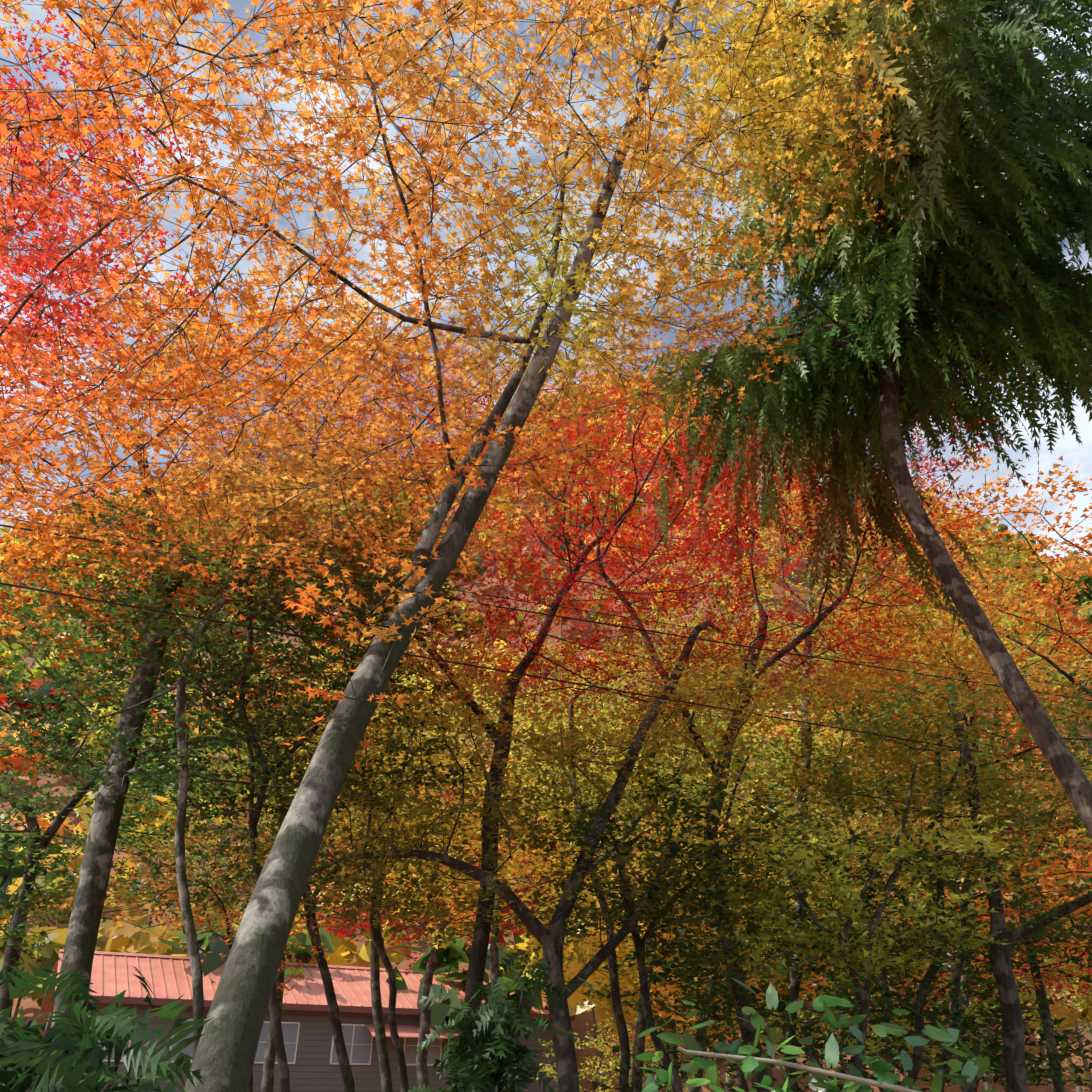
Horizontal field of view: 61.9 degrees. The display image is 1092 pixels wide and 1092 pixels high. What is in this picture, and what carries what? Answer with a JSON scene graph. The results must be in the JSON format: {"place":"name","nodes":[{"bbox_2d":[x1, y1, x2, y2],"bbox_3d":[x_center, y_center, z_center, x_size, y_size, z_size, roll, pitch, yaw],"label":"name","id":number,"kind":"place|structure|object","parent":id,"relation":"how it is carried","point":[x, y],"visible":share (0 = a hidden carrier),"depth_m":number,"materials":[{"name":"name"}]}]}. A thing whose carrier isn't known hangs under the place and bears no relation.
{"place":"outdoors","nodes":[
{"label":"outdoors","id":0,"kind":"place"},
{"bbox_2d":[0,412,1091,1091],"bbox_3d":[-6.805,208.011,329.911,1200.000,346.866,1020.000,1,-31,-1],"label":"terrain","id":1,"kind":"structure","parent":0,"point":[580,1026],"depth_m":96.54,"materials":[{"name":"green plant"}]},
{"bbox_2d":[0,962,213,1091],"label":"fern","id":2,"kind":"object","parent":1,"relation":"on","point":[58,1068],"visible":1,"depth_m":2.21,"materials":[{"name":"green plant"}]},
{"bbox_2d":[0,1,218,425],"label":"crimson maple tree","id":3,"kind":"object","parent":1,"relation":"on","point":[76,304],"visible":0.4,"depth_m":11.72,"materials":[{"name":"red plant"}]},
{"bbox_2d":[39,789,383,1091],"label":"maple tree","id":4,"kind":"object","parent":1,"relation":"on","point":[209,919],"visible":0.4,"depth_m":11.24,"materials":[{"name":"yellow plant"}]},
{"bbox_2d":[0,523,433,1022],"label":"green maple tree","id":5,"kind":"object","parent":1,"relation":"on","point":[35,849],"visible":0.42,"depth_m":11.68,"materials":[{"name":"green plant"}]},
{"bbox_2d":[0,251,462,1054],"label":"tree","id":6,"kind":"object","parent":1,"relation":"on","point":[90,893],"visible":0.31,"depth_m":9.36,"materials":[{"name":"orange plant"}]},
{"bbox_2d":[0,445,493,1061],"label":"slender maple tree","id":7,"kind":"object","parent":1,"relation":"on","point":[184,753],"visible":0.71,"depth_m":8.44,"materials":[{"name":"green plant"}]},
{"bbox_2d":[54,617,472,1091],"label":"maple tree","id":8,"kind":"object","parent":1,"relation":"on","point":[267,1083],"visible":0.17,"depth_m":18.23,"materials":[{"name":"green plant"}]},
{"bbox_2d":[85,420,491,1091],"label":"slim maple tree","id":9,"kind":"object","parent":1,"relation":"on","point":[275,1012],"visible":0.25,"depth_m":9.66,"materials":[{"name":"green plant"}]},
{"bbox_2d":[40,949,574,1091],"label":"house","id":10,"kind":"structure","parent":1,"relation":"on","point":[311,1056],"depth_m":36.95,"materials":[{"name":"metal"}]},
{"bbox_2d":[191,654,526,1091],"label":"slim maple tree","id":11,"kind":"object","parent":1,"relation":"on","point":[342,1055],"visible":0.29,"depth_m":11.45,"materials":[{"name":"green plant"}]},
{"bbox_2d":[270,650,567,1091],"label":"slim maple tree","id":12,"kind":"object","parent":1,"relation":"on","point":[376,935],"visible":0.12,"depth_m":13.74,"materials":[{"name":"yellow plant"}]},
{"bbox_2d":[301,765,564,1091],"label":"maple tree","id":13,"kind":"object","parent":1,"relation":"on","point":[421,1065],"visible":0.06,"depth_m":25.23,"materials":[{"name":"yellow plant"}]},
{"bbox_2d":[209,604,680,1091],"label":"maple tree","id":14,"kind":"object","parent":1,"relation":"on","point":[383,1054],"visible":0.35,"depth_m":15.38,"materials":[{"name":"yellow plant"}]},
{"bbox_2d":[120,293,789,1053],"bbox_3d":[-1.125,1.985,10.317,8.712,11.156,6.850,1,-31,-1],"label":"red maple tree","id":15,"kind":"object","parent":1,"relation":"on","point":[478,957],"visible":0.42,"depth_m":11.01,"materials":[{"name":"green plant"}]},
{"bbox_2d":[0,0,936,1091],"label":"maple tree","id":16,"kind":"object","parent":1,"relation":"on","point":[225,1053],"visible":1,"depth_m":5.86,"materials":[{"name":"orange plant"}]},
{"bbox_2d":[408,940,595,1091],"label":"evergreen bush","id":17,"kind":"object","parent":1,"relation":"on","point":[480,1072],"visible":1,"depth_m":5.39,"materials":[{"name":"green plant"}]},
{"bbox_2d":[192,614,866,1091],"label":"tree","id":18,"kind":"object","parent":1,"relation":"on","point":[550,936],"visible":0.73,"depth_m":9.22,"materials":[{"name":"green plant"}]},
{"bbox_2d":[361,699,710,1088],"bbox_3d":[-0.140,9.035,20.944,9.715,11.004,8.068,1,-31,-1],"label":"maple tree","id":19,"kind":"object","parent":1,"relation":"on","point":[494,956],"visible":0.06,"depth_m":21.16,"materials":[{"name":"yellow plant"}]},
{"bbox_2d":[0,371,1091,1091],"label":"forest hillside trees","id":20,"kind":"object","parent":1,"relation":"on","point":[128,937],"visible":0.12,"depth_m":77.00,"materials":[{"name":"plant"}]},
{"bbox_2d":[0,517,1091,770],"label":"power lines","id":21,"kind":"object","parent":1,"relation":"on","point":[536,613],"visible":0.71,"depth_m":8.82,"materials":[{"name":"black metal"}]},
{"bbox_2d":[503,616,793,1091],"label":"slim maple tree","id":22,"kind":"object","parent":1,"relation":"on","point":[619,1018],"visible":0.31,"depth_m":12.32,"materials":[{"name":"yellow plant"}]},
{"bbox_2d":[518,920,779,1091],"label":"bush","id":23,"kind":"object","parent":1,"relation":"on","point":[548,1069],"visible":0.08,"depth_m":28.24,"materials":[{"name":"yellow plant"}]},
{"bbox_2d":[521,746,864,1091],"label":"slim maple tree","id":24,"kind":"object","parent":1,"relation":"on","point":[639,952],"visible":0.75,"depth_m":8.86,"materials":[{"name":"green plant"}]},
{"bbox_2d":[481,616,909,1091],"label":"maple tree","id":25,"kind":"object","parent":1,"relation":"on","point":[638,1041],"visible":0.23,"depth_m":17.08,"materials":[{"name":"yellow plant"}]},
{"bbox_2d":[525,691,882,1091],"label":"maple tree","id":26,"kind":"object","parent":1,"relation":"on","point":[696,1088],"visible":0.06,"depth_m":22.02,"materials":[{"name":"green plant"}]},
{"bbox_2d":[475,345,1048,1091],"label":"red maple tree","id":27,"kind":"object","parent":1,"relation":"on","point":[813,623],"visible":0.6,"depth_m":11.68,"materials":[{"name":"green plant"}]},
{"bbox_2d":[585,824,954,1091],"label":"maple tree","id":28,"kind":"object","parent":1,"relation":"on","point":[739,1081],"visible":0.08,"depth_m":23.72,"materials":[{"name":"green plant"}]},
{"bbox_2d":[635,977,1000,1091],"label":"camellia bush","id":29,"kind":"object","parent":1,"relation":"on","point":[818,1080],"visible":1,"depth_m":3.40,"materials":[{"name":"green plant"}]},
{"bbox_2d":[595,466,1065,1090],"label":"tree","id":30,"kind":"object","parent":1,"relation":"on","point":[795,982],"visible":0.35,"depth_m":14.27,"materials":[{"name":"orange plant"}]},
{"bbox_2d":[578,859,1091,1091],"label":"bush","id":31,"kind":"object","parent":1,"relation":"on","point":[812,1053],"visible":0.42,"depth_m":11.05,"materials":[{"name":"green plant"}]},
{"bbox_2d":[624,0,1091,837],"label":"conifer tree","id":32,"kind":"object","parent":1,"relation":"on","point":[914,318],"visible":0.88,"depth_m":8.03,"materials":[{"name":"green plant"}]},
{"bbox_2d":[646,756,1091,1091],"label":"slim maple tree","id":33,"kind":"object","parent":1,"relation":"on","point":[868,955],"visible":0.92,"depth_m":8.28,"materials":[{"name":"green plant"}]},
{"bbox_2d":[674,716,1091,1091],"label":"maple tree","id":34,"kind":"object","parent":1,"relation":"on","point":[873,1048],"visible":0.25,"depth_m":15.23,"materials":[{"name":"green plant"}]},
{"bbox_2d":[718,656,1091,1091],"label":"maple tree","id":35,"kind":"object","parent":1,"relation":"on","point":[1012,1029],"visible":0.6,"depth_m":9.71,"materials":[{"name":"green plant"}]},
{"bbox_2d":[748,566,1091,1091],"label":"maple tree","id":36,"kind":"object","parent":1,"relation":"on","point":[965,1005],"visible":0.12,"depth_m":19.55,"materials":[{"name":"yellow plant"}]},
{"bbox_2d":[758,617,1091,1084],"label":"slim maple tree","id":37,"kind":"object","parent":1,"relation":"on","point":[913,1073],"visible":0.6,"depth_m":10.73,"materials":[{"name":"yellow plant"}]},
{"bbox_2d":[782,539,1091,1091],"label":"slim maple tree","id":38,"kind":"object","parent":1,"relation":"on","point":[955,978],"visible":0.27,"depth_m":13.40,"materials":[{"name":"orange plant"}]},
{"bbox_2d":[821,713,1091,1091],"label":"maple tree","id":39,"kind":"object","parent":1,"relation":"on","point":[1039,987],"visible":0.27,"depth_m":13.70,"materials":[{"name":"yellow plant"}]},
{"bbox_2d":[825,442,1091,741],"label":"orange maple tree","id":40,"kind":"object","parent":1,"relation":"on","point":[1028,618],"visible":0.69,"depth_m":12.61,"materials":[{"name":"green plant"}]},
{"bbox_2d":[826,808,1091,1091],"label":"maple tree","id":41,"kind":"object","parent":1,"relation":"on","point":[977,1081],"visible":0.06,"depth_m":22.85,"materials":[{"name":"green plant"}]},
{"bbox_2d":[866,919,1091,1091],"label":"bush","id":42,"kind":"object","parent":1,"relation":"on","point":[1078,999],"visible":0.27,"depth_m":23.82,"materials":[{"name":"green plant"}]},
{"bbox_2d":[0,0,1091,557],"label":"sky","id":43,"kind":"structure","parent":0,"point":[1073,454],"materials":[{"name":"white"}]}
]}

